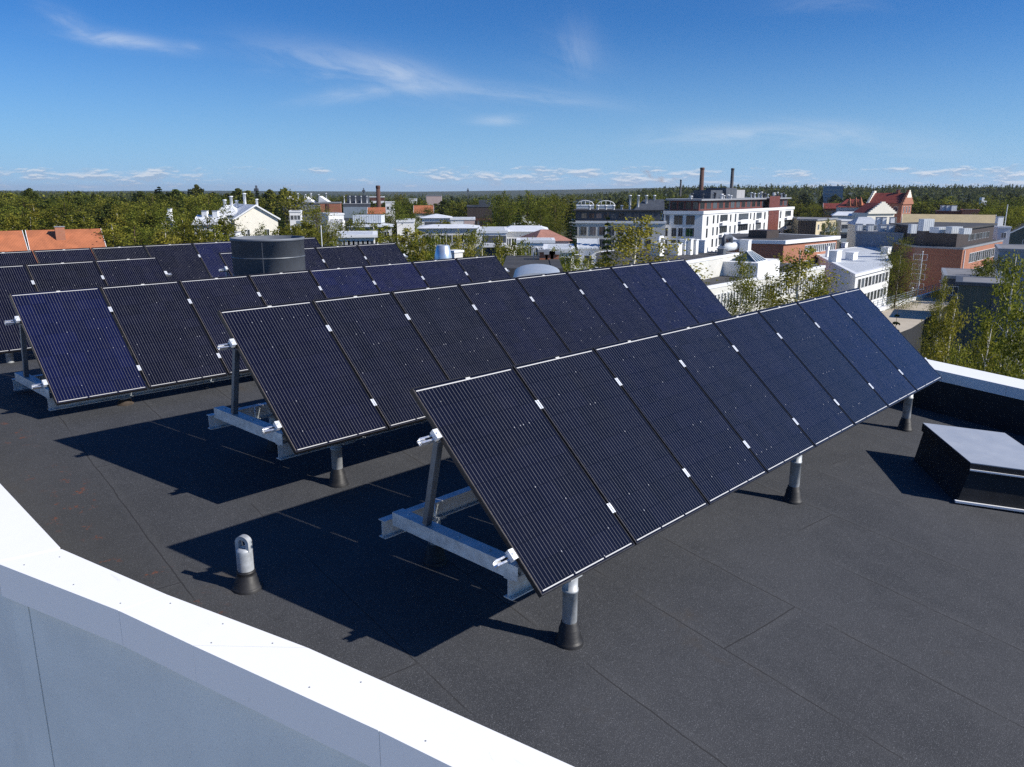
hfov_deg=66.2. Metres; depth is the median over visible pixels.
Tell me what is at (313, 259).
solar panel
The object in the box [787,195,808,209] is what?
broadleaf tree
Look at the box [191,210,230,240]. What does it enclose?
villa
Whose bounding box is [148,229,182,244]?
birch tree
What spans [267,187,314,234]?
broadleaf tree
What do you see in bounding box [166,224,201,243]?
birch tree
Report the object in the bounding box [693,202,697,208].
window
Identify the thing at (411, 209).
broadleaf tree
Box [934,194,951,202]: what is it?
pine tree
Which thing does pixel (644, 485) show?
solar panel
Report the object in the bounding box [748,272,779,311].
birch tree
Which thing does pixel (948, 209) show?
workshop
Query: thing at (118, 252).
solar panel
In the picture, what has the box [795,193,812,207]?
pine tree
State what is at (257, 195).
spruce tree
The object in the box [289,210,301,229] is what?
house
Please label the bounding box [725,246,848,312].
birch tree
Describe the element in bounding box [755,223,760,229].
window
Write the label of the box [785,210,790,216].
window
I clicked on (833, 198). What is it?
pine tree
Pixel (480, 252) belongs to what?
birch tree
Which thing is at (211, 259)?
solar panel
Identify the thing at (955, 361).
birch tree
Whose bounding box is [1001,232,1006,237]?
window
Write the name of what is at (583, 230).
window
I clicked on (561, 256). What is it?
broadleaf tree
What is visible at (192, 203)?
broadleaf tree
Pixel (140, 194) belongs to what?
pine tree
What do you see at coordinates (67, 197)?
broadleaf tree
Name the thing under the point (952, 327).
birch tree
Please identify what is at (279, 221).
spruce tree
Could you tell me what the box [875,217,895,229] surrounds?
annex
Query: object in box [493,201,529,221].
broadleaf tree
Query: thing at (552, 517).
solar panel
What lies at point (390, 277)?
solar panel
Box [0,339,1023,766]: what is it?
roof deck
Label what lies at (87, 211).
pine tree
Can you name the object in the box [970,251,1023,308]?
broadleaf tree
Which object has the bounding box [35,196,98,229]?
broadleaf tree
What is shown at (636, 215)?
window
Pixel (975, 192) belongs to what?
forest
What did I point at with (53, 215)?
birch tree
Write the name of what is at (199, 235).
birch tree
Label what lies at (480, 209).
office block
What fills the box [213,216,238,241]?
birch tree
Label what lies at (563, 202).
broadleaf tree
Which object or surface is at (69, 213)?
pine tree
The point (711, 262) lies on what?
office block
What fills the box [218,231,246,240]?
villa
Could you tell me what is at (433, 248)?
birch tree
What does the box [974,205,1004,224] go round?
broadleaf tree
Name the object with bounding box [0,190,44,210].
broadleaf tree
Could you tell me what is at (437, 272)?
solar panel
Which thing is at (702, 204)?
window
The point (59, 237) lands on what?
house
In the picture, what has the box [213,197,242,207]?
broadleaf tree
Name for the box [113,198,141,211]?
broadleaf tree
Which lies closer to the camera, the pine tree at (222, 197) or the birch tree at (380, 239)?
the birch tree at (380, 239)
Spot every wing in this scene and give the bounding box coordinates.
[219,196,238,218]
[569,195,665,253]
[702,250,825,313]
[836,198,864,211]
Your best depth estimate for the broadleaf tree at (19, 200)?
217.81 m
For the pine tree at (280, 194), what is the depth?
357.91 m
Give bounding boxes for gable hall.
[230,193,280,235]
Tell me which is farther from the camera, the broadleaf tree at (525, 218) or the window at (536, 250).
the broadleaf tree at (525, 218)
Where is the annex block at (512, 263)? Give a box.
[503,249,562,277]
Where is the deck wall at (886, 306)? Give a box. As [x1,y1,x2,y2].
[873,280,940,310]
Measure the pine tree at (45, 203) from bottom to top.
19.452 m
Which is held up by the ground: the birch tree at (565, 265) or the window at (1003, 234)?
the birch tree at (565, 265)
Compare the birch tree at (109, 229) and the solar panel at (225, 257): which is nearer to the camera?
the solar panel at (225, 257)
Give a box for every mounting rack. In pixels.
[4,268,509,410]
[5,271,171,362]
[207,274,700,487]
[218,254,407,275]
[379,306,928,650]
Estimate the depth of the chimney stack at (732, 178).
463.77 m
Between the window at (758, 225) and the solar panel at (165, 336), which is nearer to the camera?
the solar panel at (165, 336)
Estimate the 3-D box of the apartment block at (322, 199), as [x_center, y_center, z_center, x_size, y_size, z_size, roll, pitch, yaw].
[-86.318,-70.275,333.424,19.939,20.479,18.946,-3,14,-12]
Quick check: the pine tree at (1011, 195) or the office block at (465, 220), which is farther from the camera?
the pine tree at (1011, 195)
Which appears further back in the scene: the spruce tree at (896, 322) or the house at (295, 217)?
the house at (295, 217)
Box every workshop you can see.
[935,205,961,213]
[940,268,1002,345]
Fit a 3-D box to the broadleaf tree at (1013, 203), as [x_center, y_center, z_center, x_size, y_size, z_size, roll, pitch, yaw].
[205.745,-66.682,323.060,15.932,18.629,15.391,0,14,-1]
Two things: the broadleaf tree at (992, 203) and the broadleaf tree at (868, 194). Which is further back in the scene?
the broadleaf tree at (868, 194)
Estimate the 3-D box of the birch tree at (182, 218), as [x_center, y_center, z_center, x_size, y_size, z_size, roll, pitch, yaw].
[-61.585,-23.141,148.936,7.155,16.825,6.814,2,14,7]
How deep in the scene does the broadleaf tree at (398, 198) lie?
505.78 m
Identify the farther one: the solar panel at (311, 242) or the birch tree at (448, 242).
the birch tree at (448, 242)
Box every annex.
[385,201,394,224]
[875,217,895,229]
[992,216,1011,243]
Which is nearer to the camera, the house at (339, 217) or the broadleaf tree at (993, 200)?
the house at (339, 217)
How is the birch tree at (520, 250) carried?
on the ground
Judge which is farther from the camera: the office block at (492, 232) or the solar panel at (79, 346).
the office block at (492, 232)
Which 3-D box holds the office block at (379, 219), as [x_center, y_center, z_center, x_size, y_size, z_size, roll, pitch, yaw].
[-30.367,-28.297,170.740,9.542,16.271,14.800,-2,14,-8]
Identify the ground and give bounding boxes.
[0,187,1022,375]
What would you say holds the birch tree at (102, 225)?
on the ground
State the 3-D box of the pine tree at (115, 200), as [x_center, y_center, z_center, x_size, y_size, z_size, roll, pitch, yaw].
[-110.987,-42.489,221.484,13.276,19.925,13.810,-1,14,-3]
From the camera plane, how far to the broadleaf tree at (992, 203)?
319.72 m
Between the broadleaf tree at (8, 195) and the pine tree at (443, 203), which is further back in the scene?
the pine tree at (443, 203)
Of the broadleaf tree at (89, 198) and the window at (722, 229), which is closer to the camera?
the window at (722, 229)
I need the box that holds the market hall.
[1009,223,1023,244]
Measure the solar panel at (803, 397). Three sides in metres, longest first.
1.646 x 0.990 x 0.037 m
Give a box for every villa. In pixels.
[164,208,176,234]
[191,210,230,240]
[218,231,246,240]
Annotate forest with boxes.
[0,183,1023,208]
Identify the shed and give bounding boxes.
[577,238,598,263]
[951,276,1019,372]
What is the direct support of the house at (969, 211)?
on the ground
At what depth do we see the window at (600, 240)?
199.12 m
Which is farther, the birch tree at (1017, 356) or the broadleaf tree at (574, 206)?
the broadleaf tree at (574, 206)
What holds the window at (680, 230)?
in the apartment block at (712, 215)
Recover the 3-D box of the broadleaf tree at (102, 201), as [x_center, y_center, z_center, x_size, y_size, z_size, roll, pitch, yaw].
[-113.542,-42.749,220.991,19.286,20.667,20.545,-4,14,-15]
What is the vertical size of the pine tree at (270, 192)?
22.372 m
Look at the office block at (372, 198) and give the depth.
409.57 m
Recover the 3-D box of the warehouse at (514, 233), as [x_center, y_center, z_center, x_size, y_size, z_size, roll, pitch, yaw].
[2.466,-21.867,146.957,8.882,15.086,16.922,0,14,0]
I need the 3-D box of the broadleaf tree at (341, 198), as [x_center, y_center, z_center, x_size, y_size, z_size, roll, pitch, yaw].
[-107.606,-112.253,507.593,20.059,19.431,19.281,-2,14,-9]
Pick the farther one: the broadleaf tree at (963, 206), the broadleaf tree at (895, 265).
the broadleaf tree at (963, 206)
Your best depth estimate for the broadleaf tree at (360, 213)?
175.66 m
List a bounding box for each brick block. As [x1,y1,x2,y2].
[320,202,341,245]
[889,219,1002,295]
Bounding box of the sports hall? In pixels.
[900,214,996,222]
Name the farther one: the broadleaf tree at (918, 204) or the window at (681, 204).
the broadleaf tree at (918, 204)
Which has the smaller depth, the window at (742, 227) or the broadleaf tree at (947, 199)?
the window at (742, 227)
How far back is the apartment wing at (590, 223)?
198.15 m
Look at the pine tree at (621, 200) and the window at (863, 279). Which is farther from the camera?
the pine tree at (621, 200)
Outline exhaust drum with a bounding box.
[230,235,305,275]
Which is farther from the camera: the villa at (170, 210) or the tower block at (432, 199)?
the tower block at (432, 199)
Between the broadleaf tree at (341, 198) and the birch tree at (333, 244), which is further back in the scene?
the broadleaf tree at (341, 198)
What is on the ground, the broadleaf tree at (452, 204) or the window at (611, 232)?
the broadleaf tree at (452, 204)
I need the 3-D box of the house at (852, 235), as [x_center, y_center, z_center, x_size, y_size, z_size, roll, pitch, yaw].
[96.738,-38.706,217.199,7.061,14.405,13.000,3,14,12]
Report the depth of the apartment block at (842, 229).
246.04 m
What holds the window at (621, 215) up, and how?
in the apartment wing at (590, 223)
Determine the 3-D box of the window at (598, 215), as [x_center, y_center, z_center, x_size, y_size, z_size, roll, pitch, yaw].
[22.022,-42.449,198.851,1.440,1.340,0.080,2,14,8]
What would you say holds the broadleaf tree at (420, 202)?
on the ground
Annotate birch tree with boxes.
[0,212,25,230]
[14,214,40,236]
[17,203,48,229]
[42,206,64,229]
[43,213,69,229]
[54,214,93,228]
[68,211,98,228]
[96,218,118,245]
[99,223,134,246]
[103,209,130,244]
[132,210,153,240]
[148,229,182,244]
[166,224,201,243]
[173,207,194,226]
[173,217,192,234]
[182,228,216,242]
[196,224,233,241]
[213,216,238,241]
[235,227,247,236]
[250,223,266,235]
[270,226,299,234]
[287,219,329,245]
[290,223,305,237]
[327,238,336,245]
[356,222,408,251]
[385,228,428,260]
[386,235,401,248]
[407,236,428,261]
[421,228,443,259]
[436,219,454,223]
[440,236,453,249]
[451,229,476,256]
[476,241,489,255]
[483,222,497,226]
[490,235,514,265]
[515,242,536,255]
[560,244,589,271]
[574,215,717,283]
[581,258,595,268]
[719,249,761,315]
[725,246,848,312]
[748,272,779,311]
[803,268,831,299]
[916,275,963,362]
[918,290,979,366]
[943,340,980,370]
[957,249,1023,378]
[966,318,1020,378]
[973,257,993,275]
[985,321,1023,379]
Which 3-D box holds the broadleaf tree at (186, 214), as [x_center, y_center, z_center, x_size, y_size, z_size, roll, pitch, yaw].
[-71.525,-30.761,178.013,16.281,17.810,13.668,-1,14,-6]
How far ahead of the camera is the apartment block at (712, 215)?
209.61 m
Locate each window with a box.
[366,240,373,243]
[507,238,511,245]
[532,248,539,255]
[580,226,586,234]
[581,213,586,217]
[590,227,595,234]
[596,213,601,218]
[599,227,604,234]
[599,239,604,247]
[608,227,614,234]
[611,213,616,218]
[618,213,623,218]
[626,213,631,218]
[633,213,638,218]
[665,215,669,224]
[671,202,676,208]
[671,228,676,235]
[674,215,682,224]
[678,202,683,208]
[678,228,682,236]
[685,228,693,236]
[686,202,690,208]
[686,215,694,224]
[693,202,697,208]
[700,202,704,208]
[719,226,726,233]
[720,214,727,221]
[738,213,748,219]
[738,224,747,231]
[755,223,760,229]
[756,212,761,218]
[784,220,789,226]
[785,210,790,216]
[841,224,847,229]
[857,278,860,287]
[861,277,864,287]
[864,276,868,286]
[868,276,871,285]
[871,275,874,284]
[947,286,958,295]
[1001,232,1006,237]
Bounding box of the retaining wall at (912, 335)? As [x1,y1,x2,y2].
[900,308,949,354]
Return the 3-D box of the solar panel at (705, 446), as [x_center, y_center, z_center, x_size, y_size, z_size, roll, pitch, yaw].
[1.478,0.250,6.906,0.990,0.037,1.646,-14,62,-45]
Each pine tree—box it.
[11,188,46,209]
[35,198,67,221]
[51,211,76,227]
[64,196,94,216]
[72,191,90,200]
[77,209,99,227]
[84,204,116,228]
[92,197,129,215]
[130,191,148,204]
[147,195,182,211]
[168,189,190,208]
[189,184,206,198]
[214,196,227,202]
[228,188,243,202]
[234,190,268,205]
[252,197,276,214]
[261,189,276,210]
[269,189,296,204]
[433,203,440,213]
[434,199,452,215]
[492,206,504,224]
[613,198,627,208]
[664,195,672,209]
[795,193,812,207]
[827,194,840,202]
[921,195,929,201]
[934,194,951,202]
[1002,193,1014,200]
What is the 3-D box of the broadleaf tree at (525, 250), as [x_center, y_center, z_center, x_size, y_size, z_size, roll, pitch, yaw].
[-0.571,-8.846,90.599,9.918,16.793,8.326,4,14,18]
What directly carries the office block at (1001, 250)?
on the ground
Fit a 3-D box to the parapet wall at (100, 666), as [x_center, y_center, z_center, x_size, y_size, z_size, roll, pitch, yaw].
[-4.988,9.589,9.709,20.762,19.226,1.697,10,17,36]
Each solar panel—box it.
[0,250,36,291]
[0,264,35,353]
[9,287,147,405]
[25,260,123,337]
[33,248,95,262]
[91,245,148,259]
[95,257,168,285]
[100,280,227,388]
[144,243,210,281]
[179,275,263,375]
[192,241,230,277]
[217,300,387,454]
[218,252,232,275]
[248,270,324,304]
[304,237,320,247]
[304,247,326,269]
[309,265,378,297]
[312,291,447,429]
[315,245,368,267]
[357,242,407,264]
[363,262,427,291]
[391,284,512,379]
[410,366,634,597]
[412,258,470,286]
[455,255,510,281]
[458,277,569,364]
[512,348,708,545]
[516,272,618,351]
[566,267,660,340]
[592,333,766,505]
[610,262,698,331]
[649,258,731,322]
[658,321,814,473]
[712,311,854,447]
[758,302,887,425]
[797,294,917,407]
[830,288,941,392]
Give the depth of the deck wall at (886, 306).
107.14 m
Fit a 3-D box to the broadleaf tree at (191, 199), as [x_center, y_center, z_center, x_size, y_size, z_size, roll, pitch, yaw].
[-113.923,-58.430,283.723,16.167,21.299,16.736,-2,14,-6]
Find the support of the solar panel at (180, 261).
on the rack
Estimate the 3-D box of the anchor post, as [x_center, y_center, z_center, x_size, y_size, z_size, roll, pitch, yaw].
[-1.985,1.348,5.849,0.224,0.468,0.224,0,14,0]
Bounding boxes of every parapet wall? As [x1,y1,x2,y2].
[0,484,573,766]
[898,359,1023,435]
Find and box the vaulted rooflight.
[513,264,559,277]
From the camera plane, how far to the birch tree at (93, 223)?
146.72 m
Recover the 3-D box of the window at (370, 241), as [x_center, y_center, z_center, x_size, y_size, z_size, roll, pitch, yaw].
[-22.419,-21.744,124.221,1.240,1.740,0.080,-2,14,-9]
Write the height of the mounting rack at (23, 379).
1.155 m
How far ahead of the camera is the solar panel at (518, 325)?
9.56 m
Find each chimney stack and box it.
[376,185,380,206]
[679,180,681,195]
[699,167,704,189]
[730,168,734,187]
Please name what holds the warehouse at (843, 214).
on the ground
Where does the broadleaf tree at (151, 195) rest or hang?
on the ground
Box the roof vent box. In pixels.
[450,249,463,257]
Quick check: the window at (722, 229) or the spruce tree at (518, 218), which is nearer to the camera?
the spruce tree at (518, 218)
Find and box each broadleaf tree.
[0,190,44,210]
[0,193,44,221]
[0,202,30,215]
[0,203,49,228]
[0,209,40,232]
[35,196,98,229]
[54,191,77,210]
[69,194,125,215]
[83,193,104,210]
[90,200,142,231]
[94,220,180,253]
[106,198,174,227]
[107,206,194,244]
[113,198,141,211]
[119,201,166,225]
[122,209,186,243]
[124,220,182,245]
[134,191,181,213]
[169,192,226,214]
[169,212,247,235]
[173,194,218,213]
[173,201,236,227]
[174,208,200,227]
[179,192,211,214]
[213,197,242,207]
[246,198,264,208]
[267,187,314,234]
[300,199,336,246]
[309,221,351,245]
[324,215,374,245]
[333,195,346,203]
[345,206,375,230]
[377,198,426,244]
[378,213,416,240]
[391,193,408,204]
[396,203,413,224]
[400,198,416,216]
[401,225,452,261]
[404,198,436,213]
[406,211,421,236]
[415,206,438,225]
[436,200,468,216]
[444,207,466,216]
[444,222,488,256]
[447,199,469,216]
[455,199,478,216]
[474,191,526,226]
[487,235,536,263]
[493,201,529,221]
[495,190,554,226]
[527,204,560,233]
[530,245,577,269]
[535,200,565,230]
[541,190,570,237]
[546,198,575,234]
[558,194,581,216]
[561,202,595,230]
[587,199,608,207]
[615,201,633,208]
[624,193,649,205]
[627,199,661,213]
[644,192,674,216]
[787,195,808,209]
[792,203,812,216]
[797,203,832,217]
[802,203,822,216]
[818,219,839,235]
[856,191,870,199]
[871,230,932,310]
[911,200,938,213]
[911,201,933,213]
[912,197,933,205]
[913,202,939,213]
[927,198,941,205]
[938,195,963,206]
[957,201,980,214]
[970,202,993,214]
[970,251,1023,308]
[973,194,1005,206]
[974,199,998,213]
[974,201,1000,214]
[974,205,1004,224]
[990,202,1023,228]
[996,201,1020,215]
[1001,195,1023,205]
[1001,198,1023,215]
[1005,204,1023,230]
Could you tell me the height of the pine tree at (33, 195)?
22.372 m
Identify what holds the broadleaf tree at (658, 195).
on the ground
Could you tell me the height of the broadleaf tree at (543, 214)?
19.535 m
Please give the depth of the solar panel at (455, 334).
8.85 m
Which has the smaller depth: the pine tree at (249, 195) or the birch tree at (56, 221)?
the birch tree at (56, 221)
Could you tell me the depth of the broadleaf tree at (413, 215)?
224.86 m
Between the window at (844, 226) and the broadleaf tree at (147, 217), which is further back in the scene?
the window at (844, 226)
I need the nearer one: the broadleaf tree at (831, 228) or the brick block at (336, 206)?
the broadleaf tree at (831, 228)
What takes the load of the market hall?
on the ground
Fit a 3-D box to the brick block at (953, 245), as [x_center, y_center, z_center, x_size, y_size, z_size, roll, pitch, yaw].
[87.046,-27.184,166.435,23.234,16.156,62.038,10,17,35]
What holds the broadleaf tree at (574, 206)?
on the ground
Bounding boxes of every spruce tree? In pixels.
[131,193,137,208]
[254,191,259,198]
[274,202,286,232]
[515,209,521,225]
[563,196,578,253]
[601,217,611,263]
[893,309,899,326]
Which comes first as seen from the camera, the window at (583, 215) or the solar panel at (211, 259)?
the solar panel at (211, 259)
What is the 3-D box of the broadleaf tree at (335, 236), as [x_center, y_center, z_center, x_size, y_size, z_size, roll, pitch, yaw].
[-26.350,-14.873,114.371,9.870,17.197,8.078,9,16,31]
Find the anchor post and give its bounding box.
[232,534,262,594]
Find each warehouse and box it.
[417,224,479,254]
[507,225,547,254]
[561,199,601,222]
[831,211,851,218]
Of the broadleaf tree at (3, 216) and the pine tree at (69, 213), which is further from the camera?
the pine tree at (69, 213)
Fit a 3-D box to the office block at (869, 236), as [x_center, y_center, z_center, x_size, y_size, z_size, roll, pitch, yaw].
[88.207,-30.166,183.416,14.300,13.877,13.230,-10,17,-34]
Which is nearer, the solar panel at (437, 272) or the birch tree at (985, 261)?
the solar panel at (437, 272)
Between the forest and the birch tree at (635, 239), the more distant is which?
the forest
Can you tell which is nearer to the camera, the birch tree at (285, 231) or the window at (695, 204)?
the birch tree at (285, 231)
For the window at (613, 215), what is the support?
in the apartment wing at (590, 223)
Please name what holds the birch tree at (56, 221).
on the ground
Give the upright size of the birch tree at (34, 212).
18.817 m
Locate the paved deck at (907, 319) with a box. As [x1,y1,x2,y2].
[882,295,948,331]
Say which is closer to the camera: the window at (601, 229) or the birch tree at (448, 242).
the birch tree at (448, 242)
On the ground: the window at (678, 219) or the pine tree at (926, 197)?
the pine tree at (926, 197)
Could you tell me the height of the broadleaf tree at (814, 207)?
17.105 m
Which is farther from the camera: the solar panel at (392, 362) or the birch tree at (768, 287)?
the birch tree at (768, 287)
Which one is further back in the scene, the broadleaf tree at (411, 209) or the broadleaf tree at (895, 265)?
the broadleaf tree at (411, 209)
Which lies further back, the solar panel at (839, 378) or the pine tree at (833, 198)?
the pine tree at (833, 198)
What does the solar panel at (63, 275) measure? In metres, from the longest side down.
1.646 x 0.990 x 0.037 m
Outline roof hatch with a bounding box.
[914,423,1023,513]
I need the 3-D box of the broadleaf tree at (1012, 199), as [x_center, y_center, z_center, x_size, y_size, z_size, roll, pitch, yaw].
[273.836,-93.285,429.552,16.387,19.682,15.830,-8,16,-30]
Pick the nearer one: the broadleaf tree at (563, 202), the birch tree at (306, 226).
the birch tree at (306, 226)
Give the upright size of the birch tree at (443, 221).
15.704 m
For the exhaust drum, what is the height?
1.870 m
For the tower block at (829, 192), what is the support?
on the ground
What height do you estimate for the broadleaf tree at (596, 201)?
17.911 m
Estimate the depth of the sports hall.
211.72 m
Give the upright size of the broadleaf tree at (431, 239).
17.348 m
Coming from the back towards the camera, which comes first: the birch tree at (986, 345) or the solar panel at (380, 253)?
the birch tree at (986, 345)
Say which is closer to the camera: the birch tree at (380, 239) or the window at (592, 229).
the birch tree at (380, 239)
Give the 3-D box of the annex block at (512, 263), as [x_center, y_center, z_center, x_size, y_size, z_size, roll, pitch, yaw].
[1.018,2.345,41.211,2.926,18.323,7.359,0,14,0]
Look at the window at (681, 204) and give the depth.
197.81 m
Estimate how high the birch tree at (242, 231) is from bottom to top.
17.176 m
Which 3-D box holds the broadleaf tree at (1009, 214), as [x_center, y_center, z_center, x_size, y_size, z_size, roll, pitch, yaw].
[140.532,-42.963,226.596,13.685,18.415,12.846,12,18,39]
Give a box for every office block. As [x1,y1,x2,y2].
[333,231,377,244]
[343,195,370,230]
[349,215,393,242]
[369,196,384,206]
[420,214,451,224]
[450,217,474,224]
[467,200,492,226]
[476,227,507,257]
[574,234,751,278]
[724,229,840,264]
[816,242,892,311]
[855,224,904,285]
[993,244,1023,330]
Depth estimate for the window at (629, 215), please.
197.81 m
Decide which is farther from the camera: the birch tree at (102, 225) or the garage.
the birch tree at (102, 225)
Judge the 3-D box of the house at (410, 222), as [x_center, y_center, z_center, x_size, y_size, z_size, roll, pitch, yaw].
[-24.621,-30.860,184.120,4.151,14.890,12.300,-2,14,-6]
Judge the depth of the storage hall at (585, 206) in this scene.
321.65 m
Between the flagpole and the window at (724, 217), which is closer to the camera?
the flagpole
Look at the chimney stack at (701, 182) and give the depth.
415.30 m
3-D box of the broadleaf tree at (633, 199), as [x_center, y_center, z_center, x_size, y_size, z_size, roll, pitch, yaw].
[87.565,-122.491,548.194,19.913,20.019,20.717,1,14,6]
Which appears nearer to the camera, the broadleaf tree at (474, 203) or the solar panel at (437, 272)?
the solar panel at (437, 272)
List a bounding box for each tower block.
[426,195,441,204]
[823,186,842,202]
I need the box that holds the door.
[983,294,1000,362]
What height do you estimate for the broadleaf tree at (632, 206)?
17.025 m
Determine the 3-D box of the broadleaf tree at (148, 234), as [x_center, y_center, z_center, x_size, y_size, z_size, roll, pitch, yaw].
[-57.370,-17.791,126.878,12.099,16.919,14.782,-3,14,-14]
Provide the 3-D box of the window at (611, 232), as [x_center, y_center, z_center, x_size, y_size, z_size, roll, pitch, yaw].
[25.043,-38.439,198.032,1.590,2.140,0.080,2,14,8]
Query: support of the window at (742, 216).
in the apartment block at (712, 215)
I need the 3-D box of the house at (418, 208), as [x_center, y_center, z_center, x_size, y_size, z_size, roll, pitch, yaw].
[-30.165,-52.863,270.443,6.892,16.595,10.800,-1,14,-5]
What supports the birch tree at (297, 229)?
on the ground
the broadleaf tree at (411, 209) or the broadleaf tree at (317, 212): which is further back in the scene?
the broadleaf tree at (411, 209)
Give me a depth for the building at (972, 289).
91.70 m
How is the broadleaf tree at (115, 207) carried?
on the ground
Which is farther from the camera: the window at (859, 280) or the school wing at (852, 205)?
the school wing at (852, 205)
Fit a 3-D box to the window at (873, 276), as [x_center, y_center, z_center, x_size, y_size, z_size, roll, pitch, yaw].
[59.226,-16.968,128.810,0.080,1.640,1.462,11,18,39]
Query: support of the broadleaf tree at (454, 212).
on the ground
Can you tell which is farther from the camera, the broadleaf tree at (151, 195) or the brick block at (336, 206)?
the brick block at (336, 206)
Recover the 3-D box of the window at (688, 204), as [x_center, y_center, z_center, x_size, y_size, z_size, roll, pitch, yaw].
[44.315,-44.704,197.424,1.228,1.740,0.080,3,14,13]
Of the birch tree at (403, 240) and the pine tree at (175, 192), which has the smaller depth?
the birch tree at (403, 240)
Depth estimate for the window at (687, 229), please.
197.33 m
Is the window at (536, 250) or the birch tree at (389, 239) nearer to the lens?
the birch tree at (389, 239)
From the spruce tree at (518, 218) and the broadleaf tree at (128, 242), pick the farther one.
the spruce tree at (518, 218)
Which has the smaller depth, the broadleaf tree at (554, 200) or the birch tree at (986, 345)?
the birch tree at (986, 345)
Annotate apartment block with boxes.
[282,193,330,233]
[661,188,794,251]
[790,217,837,234]
[835,219,852,248]
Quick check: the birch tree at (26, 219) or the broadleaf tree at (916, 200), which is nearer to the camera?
the birch tree at (26, 219)
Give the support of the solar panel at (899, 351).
on the mounting rack at (422, 520)
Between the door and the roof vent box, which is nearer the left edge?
the roof vent box
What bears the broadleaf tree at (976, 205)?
on the ground
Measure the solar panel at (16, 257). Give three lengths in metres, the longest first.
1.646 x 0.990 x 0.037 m
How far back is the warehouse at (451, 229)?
148.12 m
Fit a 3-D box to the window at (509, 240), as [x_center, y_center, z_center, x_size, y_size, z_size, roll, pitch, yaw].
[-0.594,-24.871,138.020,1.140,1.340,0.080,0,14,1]
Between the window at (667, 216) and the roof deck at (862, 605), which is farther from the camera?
the window at (667, 216)
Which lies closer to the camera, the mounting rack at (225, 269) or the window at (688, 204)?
the mounting rack at (225, 269)
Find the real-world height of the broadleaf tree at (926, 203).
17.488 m
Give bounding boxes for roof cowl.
[434,245,451,259]
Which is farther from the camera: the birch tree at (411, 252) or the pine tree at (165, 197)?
the pine tree at (165, 197)
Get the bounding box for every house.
[0,230,28,251]
[25,226,106,262]
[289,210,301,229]
[321,212,344,244]
[367,207,385,214]
[396,218,414,251]
[413,205,433,238]
[518,229,572,243]
[543,244,574,270]
[822,203,839,217]
[846,217,875,247]
[960,209,979,214]
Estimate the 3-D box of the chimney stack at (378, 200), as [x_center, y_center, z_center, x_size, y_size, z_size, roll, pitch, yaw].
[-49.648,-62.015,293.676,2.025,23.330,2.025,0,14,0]
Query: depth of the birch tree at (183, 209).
175.60 m
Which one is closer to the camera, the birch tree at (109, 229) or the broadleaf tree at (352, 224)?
the birch tree at (109, 229)
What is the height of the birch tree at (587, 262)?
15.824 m
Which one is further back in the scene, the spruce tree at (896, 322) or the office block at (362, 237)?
the office block at (362, 237)
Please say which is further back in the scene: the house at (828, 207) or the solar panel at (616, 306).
the house at (828, 207)
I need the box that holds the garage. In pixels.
[516,238,554,255]
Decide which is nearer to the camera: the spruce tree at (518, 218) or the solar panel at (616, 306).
the solar panel at (616, 306)
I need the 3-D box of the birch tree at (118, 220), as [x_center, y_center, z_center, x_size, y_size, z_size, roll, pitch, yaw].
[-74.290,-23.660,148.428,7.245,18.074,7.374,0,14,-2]
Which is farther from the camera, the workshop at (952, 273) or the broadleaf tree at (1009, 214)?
the broadleaf tree at (1009, 214)
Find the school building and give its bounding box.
[852,189,913,223]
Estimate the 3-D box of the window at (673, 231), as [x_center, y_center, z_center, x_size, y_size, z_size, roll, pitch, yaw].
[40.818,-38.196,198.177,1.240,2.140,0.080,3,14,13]
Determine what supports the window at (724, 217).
in the apartment block at (712, 215)
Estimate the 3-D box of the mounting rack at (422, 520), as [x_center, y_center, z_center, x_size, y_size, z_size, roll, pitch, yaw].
[2.305,0.394,8.275,1.625,1.606,8.335,13,19,42]
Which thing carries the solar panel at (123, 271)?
on the mounting rack at (9, 357)
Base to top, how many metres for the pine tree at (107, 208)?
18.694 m
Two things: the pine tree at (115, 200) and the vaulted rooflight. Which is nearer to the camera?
the vaulted rooflight
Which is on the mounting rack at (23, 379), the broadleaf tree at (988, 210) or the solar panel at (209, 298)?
the solar panel at (209, 298)
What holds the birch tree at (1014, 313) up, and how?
on the ground
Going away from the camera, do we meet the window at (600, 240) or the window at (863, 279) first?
the window at (863, 279)
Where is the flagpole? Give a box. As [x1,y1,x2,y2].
[916,251,923,300]
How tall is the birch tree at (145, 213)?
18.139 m
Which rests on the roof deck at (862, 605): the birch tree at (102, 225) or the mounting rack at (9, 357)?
the mounting rack at (9, 357)
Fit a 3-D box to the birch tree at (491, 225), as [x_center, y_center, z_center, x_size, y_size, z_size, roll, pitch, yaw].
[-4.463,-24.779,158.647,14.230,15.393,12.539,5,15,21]
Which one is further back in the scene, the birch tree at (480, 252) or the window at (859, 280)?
the window at (859, 280)
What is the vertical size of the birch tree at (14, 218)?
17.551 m
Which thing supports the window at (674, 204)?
in the apartment block at (712, 215)
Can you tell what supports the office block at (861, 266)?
on the ground
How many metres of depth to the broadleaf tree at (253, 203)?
221.81 m
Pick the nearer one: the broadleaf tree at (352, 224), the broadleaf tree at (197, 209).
the broadleaf tree at (352, 224)
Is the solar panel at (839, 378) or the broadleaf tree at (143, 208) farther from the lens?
the broadleaf tree at (143, 208)
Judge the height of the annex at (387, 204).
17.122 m
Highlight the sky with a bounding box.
[0,0,1023,191]
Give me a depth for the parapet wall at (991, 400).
11.04 m

